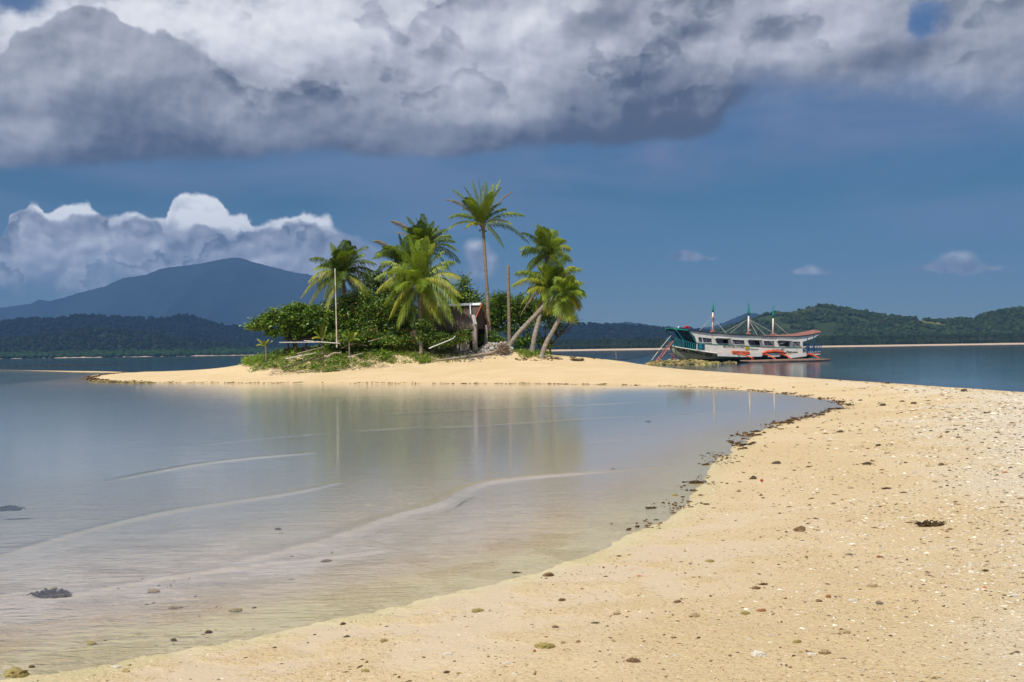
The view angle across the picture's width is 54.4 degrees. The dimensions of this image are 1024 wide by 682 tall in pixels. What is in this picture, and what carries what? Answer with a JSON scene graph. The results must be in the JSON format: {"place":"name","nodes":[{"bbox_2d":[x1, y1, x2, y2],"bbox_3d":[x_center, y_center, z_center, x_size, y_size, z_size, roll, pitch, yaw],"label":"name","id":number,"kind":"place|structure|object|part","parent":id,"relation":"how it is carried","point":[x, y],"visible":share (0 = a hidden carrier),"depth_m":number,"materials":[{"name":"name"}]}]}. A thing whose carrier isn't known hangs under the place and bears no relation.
{"place":"outdoors","nodes":[
{"label":"outdoors","id":0,"kind":"place"},
{"bbox_2d":[0,354,241,358],"bbox_3d":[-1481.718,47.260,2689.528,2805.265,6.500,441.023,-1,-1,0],"label":"mangrove shore ground","id":1,"kind":"structure","parent":0,"point":[124,356],"depth_m":2488.09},
{"bbox_2d":[0,346,303,358],"bbox_3d":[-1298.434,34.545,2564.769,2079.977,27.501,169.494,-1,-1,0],"label":"mangrove belt","id":2,"kind":"object","parent":1,"relation":"on","point":[22,354],"visible":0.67,"depth_m":2502.57,"materials":[{"name":"green plant"}]},
{"bbox_2d":[7,329,236,352],"bbox_3d":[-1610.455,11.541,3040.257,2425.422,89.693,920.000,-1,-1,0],"label":"green hill","id":3,"kind":"structure","parent":0,"point":[118,345],"depth_m":2850.89,"materials":[{"name":"green plant"}]},
{"bbox_2d":[0,325,299,352],"bbox_3d":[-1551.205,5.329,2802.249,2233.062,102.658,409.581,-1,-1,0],"label":"hill forest","id":4,"kind":"object","parent":3,"relation":"on","point":[83,335],"visible":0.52,"depth_m":2860.36,"materials":[{"name":"green plant"}]},
{"bbox_2d":[0,258,409,335],"bbox_3d":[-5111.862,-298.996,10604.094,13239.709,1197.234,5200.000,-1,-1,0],"label":"mountain","id":5,"kind":"structure","parent":0,"point":[231,291],"depth_m":10509.35,"materials":[{"name":"blue"}]},
{"bbox_2d":[0,316,677,350],"bbox_3d":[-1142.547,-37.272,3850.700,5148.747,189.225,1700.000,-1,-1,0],"label":"dark hills","id":6,"kind":"structure","parent":0,"point":[182,324],"depth_m":3691.55,"materials":[{"name":"green plant"}]},
{"bbox_2d":[0,313,710,350],"bbox_3d":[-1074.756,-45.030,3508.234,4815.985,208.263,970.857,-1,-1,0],"label":"dark hill forest","id":7,"kind":"object","parent":6,"relation":"on","point":[592,333],"visible":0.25,"depth_m":3677.75,"materials":[{"name":"green plant"}]},
{"bbox_2d":[0,348,1023,681],"bbox_3d":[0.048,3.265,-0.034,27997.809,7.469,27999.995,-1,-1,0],"label":"beach","id":8,"kind":"structure","parent":0,"point":[410,642],"depth_m":9.66,"materials":[{"name":"beige sand"}]},
{"bbox_2d":[0,505,24,511],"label":"seaweed clump","id":9,"kind":"object","parent":8,"relation":"on","point":[8,508],"visible":0.92,"depth_m":13.47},
{"bbox_2d":[3,667,29,677],"bbox_3d":[-3.139,2.112,6.288,0.230,0.095,0.111,-1,-1,21],"label":"coral fragment","id":10,"kind":"object","parent":8,"relation":"on","point":[13,672],"visible":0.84,"depth_m":6.25,"materials":[{"name":"yellow stone"}]},
{"bbox_2d":[28,588,72,598],"bbox_3d":[-3.989,2.181,8.593,0.397,0.074,0.170,-1,-1,0],"label":"seaweed clump","id":11,"kind":"object","parent":8,"relation":"on","point":[43,593],"visible":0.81,"depth_m":8.57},
{"bbox_2d":[2,364,122,366],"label":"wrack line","id":12,"kind":"object","parent":8,"relation":"on","point":[67,365],"visible":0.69,"depth_m":236.42,"materials":[{"name":"brown plant"}]},
{"bbox_2d":[87,641,96,645],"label":"coral fragment","id":13,"kind":"object","parent":8,"relation":"on","point":[91,642],"visible":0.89,"depth_m":6.97,"materials":[{"name":"yellow stone"}]},
{"bbox_2d":[82,372,142,381],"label":"wrack line","id":14,"kind":"object","parent":8,"relation":"on","point":[92,378],"visible":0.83,"depth_m":88.46,"materials":[{"name":"brown plant"}]},
{"bbox_2d":[111,665,120,668],"bbox_3d":[-2.538,2.093,6.387,0.062,0.027,0.070,-1,-1,-27],"label":"shell","id":15,"kind":"object","parent":8,"relation":"on","point":[115,666],"visible":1,"depth_m":6.38},
{"bbox_2d":[89,380,161,382],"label":"shore rocks","id":16,"kind":"object","parent":8,"relation":"on","point":[113,381],"visible":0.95,"depth_m":75.31,"materials":[{"name":"stone"}]},
{"bbox_2d":[148,588,159,592],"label":"coral fragment","id":17,"kind":"object","parent":8,"relation":"on","point":[150,590],"visible":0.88,"depth_m":8.68,"materials":[{"name":"beige stone"}]},
{"bbox_2d":[168,605,182,609],"bbox_3d":[-2.721,2.154,8.038,0.105,0.044,0.095,-1,-1,24],"label":"coral fragment","id":18,"kind":"object","parent":8,"relation":"on","point":[176,608],"visible":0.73,"depth_m":8.01,"materials":[{"name":"beige stone"}]},
{"bbox_2d":[228,608,241,612],"bbox_3d":[-2.189,2.129,7.864,0.117,0.040,0.096,-1,-1,0],"label":"coral fragment","id":19,"kind":"object","parent":8,"relation":"on","point":[235,610],"visible":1,"depth_m":7.84,"materials":[{"name":"beige stone"}]},
{"bbox_2d":[256,339,272,364],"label":"young palm","id":20,"kind":"object","parent":8,"relation":"on","point":[264,343],"visible":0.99,"depth_m":76.95,"materials":[{"name":"green plant"}]},
{"bbox_2d":[239,300,331,354],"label":"beach tree","id":21,"kind":"object","parent":8,"relation":"on","point":[290,320],"visible":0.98,"depth_m":78.00,"materials":[{"name":"green plant"}]},
{"bbox_2d":[284,327,324,355],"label":"bush","id":22,"kind":"object","parent":8,"relation":"on","point":[306,337],"visible":0.4,"depth_m":78.78,"materials":[{"name":"green plant"}]},
{"bbox_2d":[282,352,326,367],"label":"driftwood branch","id":23,"kind":"object","parent":8,"relation":"on","point":[303,361],"visible":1,"depth_m":74.00,"materials":[{"name":"grey wood"}]},
{"bbox_2d":[311,321,331,361],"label":"young palm","id":24,"kind":"object","parent":8,"relation":"on","point":[322,330],"visible":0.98,"depth_m":75.93,"materials":[{"name":"green plant"}]},
{"bbox_2d":[326,352,340,358],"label":"driftwood branch","id":25,"kind":"object","parent":8,"relation":"on","point":[328,356],"visible":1,"depth_m":73.96,"materials":[{"name":"grey wood"}]},
{"bbox_2d":[335,273,337,347],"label":"flag pole","id":26,"kind":"object","parent":8,"relation":"on","point":[336,312],"visible":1,"depth_m":75.50,"materials":[{"name":"white paint"}]},
{"bbox_2d":[301,239,376,322],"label":"coconut palm","id":27,"kind":"object","parent":8,"relation":"on","point":[339,263],"visible":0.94,"depth_m":80.67,"materials":[{"name":"green plant"}]},
{"bbox_2d":[315,297,366,340],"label":"bush","id":28,"kind":"object","parent":8,"relation":"on","point":[330,306],"visible":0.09,"depth_m":81.58,"materials":[{"name":"green plant"}]},
{"bbox_2d":[319,309,370,342],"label":"bush","id":29,"kind":"object","parent":8,"relation":"on","point":[348,324],"visible":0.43,"depth_m":80.03,"materials":[{"name":"green plant"}]},
{"bbox_2d":[319,327,370,349],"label":"bush","id":30,"kind":"object","parent":8,"relation":"on","point":[343,342],"visible":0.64,"depth_m":77.10,"materials":[{"name":"green plant"}]},
{"bbox_2d":[338,330,360,358],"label":"young palm","id":31,"kind":"object","parent":8,"relation":"on","point":[351,335],"visible":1,"depth_m":75.88,"materials":[{"name":"green plant"}]},
{"bbox_2d":[256,350,488,375],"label":"dry twigs","id":32,"kind":"object","parent":8,"relation":"on","point":[350,365],"visible":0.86,"depth_m":75.01,"materials":[{"name":"brown wood"}]},
{"bbox_2d":[333,283,417,329],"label":"bush","id":33,"kind":"object","parent":8,"relation":"on","point":[354,300],"visible":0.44,"depth_m":80.42,"materials":[{"name":"green plant"}]},
{"bbox_2d":[348,297,418,343],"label":"bush","id":34,"kind":"object","parent":8,"relation":"on","point":[385,326],"visible":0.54,"depth_m":79.35,"materials":[{"name":"green plant"}]},
{"bbox_2d":[350,269,417,314],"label":"beach tree","id":35,"kind":"object","parent":8,"relation":"on","point":[377,284],"visible":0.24,"depth_m":85.38,"materials":[{"name":"green plant"}]},
{"bbox_2d":[164,381,606,384],"bbox_3d":[-10.260,2.728,65.446,36.316,0.136,1.952,-1,-1,29],"label":"wrack line","id":36,"kind":"object","parent":8,"relation":"on","point":[390,382],"visible":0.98,"depth_m":63.92,"materials":[{"name":"brown plant"}]},
{"bbox_2d":[355,324,418,350],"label":"bush","id":37,"kind":"object","parent":8,"relation":"on","point":[387,341],"visible":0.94,"depth_m":77.38,"materials":[{"name":"green plant"}]},
{"bbox_2d":[239,344,552,373],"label":"ground vines","id":38,"kind":"object","parent":8,"relation":"on","point":[252,359],"visible":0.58,"depth_m":76.66,"materials":[{"name":"green plant"}]},
{"bbox_2d":[286,352,316,358],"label":"driftwood branch","id":39,"kind":"object","parent":38,"relation":"on","point":[300,355],"visible":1,"depth_m":73.55,"materials":[{"name":"brown wood"}]},
{"bbox_2d":[304,340,340,343],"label":"plank","id":40,"kind":"object","parent":38,"relation":"on","point":[322,342],"visible":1,"depth_m":75.68,"materials":[{"name":"grey wood"}]},
{"bbox_2d":[279,342,319,342],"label":"plank","id":41,"kind":"object","parent":40,"relation":"on","point":[299,342],"visible":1,"depth_m":75.29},
{"bbox_2d":[372,233,434,294],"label":"coconut palm","id":42,"kind":"object","parent":8,"relation":"on","point":[388,251],"visible":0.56,"depth_m":85.30,"materials":[{"name":"green plant"}]},
{"bbox_2d":[410,330,416,346],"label":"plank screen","id":43,"kind":"object","parent":8,"relation":"on","point":[413,336],"visible":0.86,"depth_m":78.19,"materials":[{"name":"wood"}]},
{"bbox_2d":[375,235,463,354],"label":"coconut palm","id":44,"kind":"object","parent":8,"relation":"on","point":[429,284],"visible":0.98,"depth_m":77.03,"materials":[{"name":"green plant"}]},
{"bbox_2d":[390,213,460,296],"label":"coconut palm","id":45,"kind":"object","parent":8,"relation":"on","point":[419,231],"visible":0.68,"depth_m":87.68,"materials":[{"name":"green plant"}]},
{"bbox_2d":[410,316,451,354],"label":"bush","id":46,"kind":"object","parent":8,"relation":"on","point":[425,333],"visible":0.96,"depth_m":76.50,"materials":[{"name":"green plant"}]},
{"bbox_2d":[341,346,537,369],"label":"grass","id":47,"kind":"structure","parent":8,"relation":"on","point":[517,352],"depth_m":76.44,"materials":[{"name":"green plant"}]},
{"bbox_2d":[427,326,473,355],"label":"bush","id":48,"kind":"object","parent":8,"relation":"on","point":[462,337],"visible":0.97,"depth_m":76.24,"materials":[{"name":"green plant"}]},
{"bbox_2d":[418,303,489,353],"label":"thatched hut","id":49,"kind":"object","parent":8,"relation":"on","point":[472,318],"visible":0.61,"depth_m":78.57,"materials":[{"name":"brown wood"}]},
{"bbox_2d":[444,271,483,306],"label":"beach tree","id":50,"kind":"object","parent":8,"relation":"on","point":[466,294],"visible":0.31,"depth_m":85.69,"materials":[{"name":"green plant"}]},
{"bbox_2d":[445,350,483,361],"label":"hut rubble","id":51,"kind":"object","parent":8,"relation":"on","point":[462,352],"visible":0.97,"depth_m":76.62,"materials":[{"name":"grey stone"}]},
{"bbox_2d":[433,342,510,360],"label":"fallen palm","id":52,"kind":"object","parent":8,"relation":"on","point":[503,348],"visible":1,"depth_m":76.89,"materials":[{"name":"wood"}]},
{"bbox_2d":[471,608,483,612],"bbox_3d":[-0.261,2.047,7.536,0.095,0.047,0.070,-1,-1,0],"label":"coral fragment","id":53,"kind":"object","parent":8,"relation":"on","point":[476,610],"visible":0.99,"depth_m":7.53,"materials":[{"name":"yellow stone"}]},
{"bbox_2d":[443,176,527,333],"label":"coconut palm","id":54,"kind":"object","parent":8,"relation":"on","point":[481,213],"visible":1,"depth_m":81.92,"materials":[{"name":"green plant"}]},
{"bbox_2d":[483,325,487,344],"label":"stump","id":55,"kind":"object","parent":8,"relation":"on","point":[485,334],"visible":0.71,"depth_m":79.40,"materials":[{"name":"grey wood"}]},
{"bbox_2d":[477,329,506,346],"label":"bush","id":56,"kind":"object","parent":8,"relation":"on","point":[492,337],"visible":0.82,"depth_m":79.74,"materials":[{"name":"green plant"}]},
{"bbox_2d":[479,341,513,358],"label":"coral rubble","id":57,"kind":"object","parent":8,"relation":"on","point":[489,346],"visible":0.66,"depth_m":77.94,"materials":[{"name":"grey stone"}]},
{"bbox_2d":[478,289,519,332],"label":"beach tree","id":58,"kind":"object","parent":8,"relation":"on","point":[497,318],"visible":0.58,"depth_m":84.36,"materials":[{"name":"green plant"}]},
{"bbox_2d":[507,265,510,342],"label":"dead palm trunk","id":59,"kind":"object","parent":8,"relation":"on","point":[508,309],"visible":0.74,"depth_m":81.94,"materials":[{"name":"wood"}]},
{"bbox_2d":[502,292,546,349],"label":"beach tree","id":60,"kind":"object","parent":8,"relation":"on","point":[526,315],"visible":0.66,"depth_m":83.64,"materials":[{"name":"green plant"}]},
{"bbox_2d":[28,389,1023,681],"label":"coral shards","id":61,"kind":"object","parent":8,"relation":"on","point":[862,529],"visible":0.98,"depth_m":10.30,"materials":[{"name":"white stone"}]},
{"bbox_2d":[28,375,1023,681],"bbox_3d":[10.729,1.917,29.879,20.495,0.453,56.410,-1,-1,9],"label":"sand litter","id":62,"kind":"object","parent":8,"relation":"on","point":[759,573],"visible":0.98,"depth_m":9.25,"materials":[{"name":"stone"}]},
{"bbox_2d":[512,331,554,349],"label":"bush","id":63,"kind":"object","parent":8,"relation":"on","point":[522,342],"visible":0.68,"depth_m":81.78,"materials":[{"name":"green plant"}]},
{"bbox_2d":[534,642,555,648],"bbox_3d":[0.208,1.969,6.407,0.130,0.056,0.101,-1,-1,37],"label":"coral fragment","id":64,"kind":"object","parent":8,"relation":"on","point":[541,645],"visible":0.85,"depth_m":6.38,"materials":[{"name":"yellow stone"}]},
{"bbox_2d":[508,254,582,346],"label":"coconut palm","id":65,"kind":"object","parent":8,"relation":"on","point":[542,282],"visible":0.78,"depth_m":79.43,"materials":[{"name":"green plant"}]},
{"bbox_2d":[519,224,572,352],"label":"coconut palm","id":66,"kind":"object","parent":8,"relation":"on","point":[547,241],"visible":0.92,"depth_m":81.07,"materials":[{"name":"green plant"}]},
{"bbox_2d":[543,572,553,576],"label":"coral fragment","id":67,"kind":"object","parent":8,"relation":"on","point":[548,574],"visible":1,"depth_m":8.76,"materials":[{"name":"beige stone"}]},
{"bbox_2d":[79,441,1023,681],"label":"sand grit","id":68,"kind":"object","parent":8,"relation":"on","point":[747,578],"visible":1,"depth_m":8.22,"materials":[{"name":"brown stone"}]},
{"bbox_2d":[515,356,594,360],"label":"wrack line","id":69,"kind":"object","parent":8,"relation":"on","point":[524,359],"visible":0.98,"depth_m":76.54,"materials":[{"name":"brown plant"}]},
{"bbox_2d":[530,301,582,354],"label":"beach tree","id":70,"kind":"object","parent":8,"relation":"on","point":[550,322],"visible":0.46,"depth_m":81.90,"materials":[{"name":"green plant"}]},
{"bbox_2d":[537,273,586,357],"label":"coconut palm","id":71,"kind":"object","parent":8,"relation":"on","point":[565,292],"visible":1,"depth_m":76.98,"materials":[{"name":"green plant"}]},
{"bbox_2d":[569,358,583,360],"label":"seaweed clump","id":72,"kind":"object","parent":8,"relation":"on","point":[576,359],"visible":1,"depth_m":76.42,"materials":[{"name":"brown plant"}]},
{"bbox_2d":[626,657,640,662],"bbox_3d":[0.737,1.935,6.029,0.094,0.037,0.059,-1,-1,0],"label":"coral fragment","id":73,"kind":"object","parent":8,"relation":"on","point":[633,660],"visible":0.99,"depth_m":6.01,"materials":[{"name":"brown stone"}]},
{"bbox_2d":[610,449,743,530],"bbox_3d":[2.979,2.087,15.178,1.155,0.047,9.062,-1,-1,18],"label":"wrack line","id":74,"kind":"object","parent":8,"relation":"on","point":[638,526],"visible":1,"depth_m":13.08,"materials":[{"name":"brown plant"}]},
{"bbox_2d":[645,358,721,365],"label":"coral bank","id":75,"kind":"structure","parent":8,"relation":"on","point":[669,362],"depth_m":122.11,"materials":[{"name":"beige stone"}]},
{"bbox_2d":[655,340,673,361],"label":"ladder","id":76,"kind":"object","parent":75,"relation":"on","point":[667,347],"visible":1,"depth_m":126.29,"materials":[{"name":"grey wood"}]},
{"bbox_2d":[688,613,699,617],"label":"coral fragment","id":77,"kind":"object","parent":8,"relation":"on","point":[693,615],"visible":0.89,"depth_m":7.08,"materials":[{"name":"beige stone"}]},
{"bbox_2d":[686,480,705,483],"bbox_3d":[2.729,2.083,14.728,0.320,0.057,0.097,-1,-1,0],"label":"seaweed clump","id":78,"kind":"object","parent":8,"relation":"on","point":[695,481],"visible":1,"depth_m":14.71,"materials":[{"name":"brown plant"}]},
{"bbox_2d":[623,384,855,448],"bbox_3d":[8.820,2.190,37.397,7.206,0.118,36.342,-1,-1,3],"label":"wrack line","id":79,"kind":"object","parent":8,"relation":"on","point":[788,421],"visible":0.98,"depth_m":27.62,"materials":[{"name":"brown plant"}]},
{"bbox_2d":[740,610,750,614],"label":"coral fragment","id":80,"kind":"object","parent":8,"relation":"on","point":[744,612],"visible":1,"depth_m":7.09,"materials":[{"name":"yellow stone"}]},
{"bbox_2d":[750,650,767,656],"bbox_3d":[1.496,1.901,6.034,0.099,0.048,0.067,-1,-1,34],"label":"coral fragment","id":81,"kind":"object","parent":8,"relation":"on","point":[756,653],"visible":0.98,"depth_m":6.02,"materials":[{"name":"white stone"}]},
{"bbox_2d":[793,526,804,531],"bbox_3d":[3.003,1.972,10.391,0.140,0.070,0.145,-1,-1,0],"label":"coral fragment","id":82,"kind":"object","parent":8,"relation":"on","point":[800,529],"visible":0.91,"depth_m":10.37,"materials":[{"name":"beige stone"}]},
{"bbox_2d":[819,649,830,654],"bbox_3d":[1.893,1.889,6.033,0.076,0.053,0.066,0,-1,-34],"label":"stone","id":83,"kind":"object","parent":8,"relation":"on","point":[824,651],"visible":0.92,"depth_m":6.01,"materials":[{"name":"beige stone"}]},
{"bbox_2d":[839,629,850,633],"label":"coral fragment","id":84,"kind":"object","parent":8,"relation":"on","point":[845,631],"visible":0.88,"depth_m":6.46,"materials":[{"name":"beige stone"}]},
{"bbox_2d":[684,386,1023,658],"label":"coral pieces","id":85,"kind":"object","parent":8,"relation":"on","point":[967,467],"visible":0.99,"depth_m":11.86,"materials":[{"name":"white stone"}]},
{"bbox_2d":[866,583,877,586],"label":"coral fragment","id":86,"kind":"object","parent":8,"relation":"on","point":[872,585],"visible":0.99,"depth_m":7.67,"materials":[{"name":"beige stone"}]},
{"bbox_2d":[914,519,946,526],"bbox_3d":[4.314,1.877,10.257,0.372,0.069,0.132,-1,-1,0],"label":"seaweed clump","id":87,"kind":"object","parent":8,"relation":"on","point":[926,523],"visible":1,"depth_m":10.22,"materials":[{"name":"brown plant"}]},
{"bbox_2d":[0,344,1023,673],"bbox_3d":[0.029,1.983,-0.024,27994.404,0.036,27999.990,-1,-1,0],"label":"sea","id":88,"kind":"structure","parent":0,"point":[58,400],"depth_m":31.45,"materials":[{"name":"liquid"}]},
{"bbox_2d":[665,300,830,362],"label":"outrigger boat","id":89,"kind":"object","parent":88,"relation":"on","point":[725,347],"visible":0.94,"depth_m":131.35,"materials":[{"name":"paint"}]},
{"bbox_2d":[555,347,665,359],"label":"mooring rope","id":90,"kind":"object","parent":89,"relation":"attached to","point":[626,358],"visible":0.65,"depth_m":111.03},
{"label":"window","id":91,"kind":"part","parent":89,"relation":"part of","materials":[{"name":"grey glass"}]},
{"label":"window","id":92,"kind":"part","parent":89,"relation":"part of","materials":[{"name":"grey glass"}]},
{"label":"window","id":93,"kind":"part","parent":89,"relation":"part of","materials":[{"name":"grey glass"}]},
{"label":"window","id":94,"kind":"part","parent":89,"relation":"part of","materials":[{"name":"grey glass"}]},
{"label":"window","id":95,"kind":"part","parent":89,"relation":"part of","materials":[{"name":"grey glass"}]},
{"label":"window","id":96,"kind":"part","parent":89,"relation":"part of","materials":[{"name":"grey glass"}]},
{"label":"window","id":97,"kind":"part","parent":89,"relation":"part of","materials":[{"name":"grey glass"}]},
{"bbox_2d":[0,0,1023,328],"label":"sky","id":98,"kind":"structure","parent":0,"point":[687,155],"materials":[{"name":"blue"}]},
{"bbox_2d":[610,313,759,330],"bbox_3d":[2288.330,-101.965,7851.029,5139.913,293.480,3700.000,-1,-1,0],"label":"ridge","id":99,"kind":"structure","parent":0,"point":[738,319],"depth_m":8061.72,"materials":[{"name":"green plant"}]},
{"bbox_2d":[546,342,1023,350],"bbox_3d":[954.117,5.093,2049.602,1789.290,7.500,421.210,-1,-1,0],"label":"shore ground","id":100,"kind":"structure","parent":0,"point":[804,346],"depth_m":1872.04,"materials":[{"name":"beige sand"}]},
{"bbox_2d":[557,340,677,344],"bbox_3d":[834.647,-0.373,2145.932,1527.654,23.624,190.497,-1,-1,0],"label":"grove backing","id":101,"kind":"object","parent":100,"relation":"on","point":[622,344],"visible":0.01,"depth_m":2098.36,"materials":[{"name":"green plant"}]},
{"bbox_2d":[550,332,1023,349],"bbox_3d":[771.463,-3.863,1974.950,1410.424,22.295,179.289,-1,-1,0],"label":"coconut grove","id":102,"kind":"object","parent":100,"relation":"on","point":[893,337],"visible":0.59,"depth_m":1906.53,"materials":[{"name":"green plant"}]},
{"bbox_2d":[551,338,1023,348],"bbox_3d":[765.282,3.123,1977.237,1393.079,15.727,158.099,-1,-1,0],"label":"shore undergrowth","id":103,"kind":"object","parent":100,"relation":"on","point":[809,343],"visible":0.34,"depth_m":1912.67,"materials":[{"name":"green plant"}]},
{"bbox_2d":[736,307,1023,341],"bbox_3d":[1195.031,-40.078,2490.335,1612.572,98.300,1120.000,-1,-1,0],"label":"green hill","id":104,"kind":"structure","parent":0,"point":[826,329],"depth_m":2227.10,"materials":[{"name":"green plant"}]},
{"bbox_2d":[713,303,1023,342],"bbox_3d":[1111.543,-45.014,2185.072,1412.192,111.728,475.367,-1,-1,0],"label":"hill forest","id":105,"kind":"object","parent":104,"relation":"on","point":[1007,319],"visible":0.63,"depth_m":2230.10,"materials":[{"name":"green plant"}]}
]}

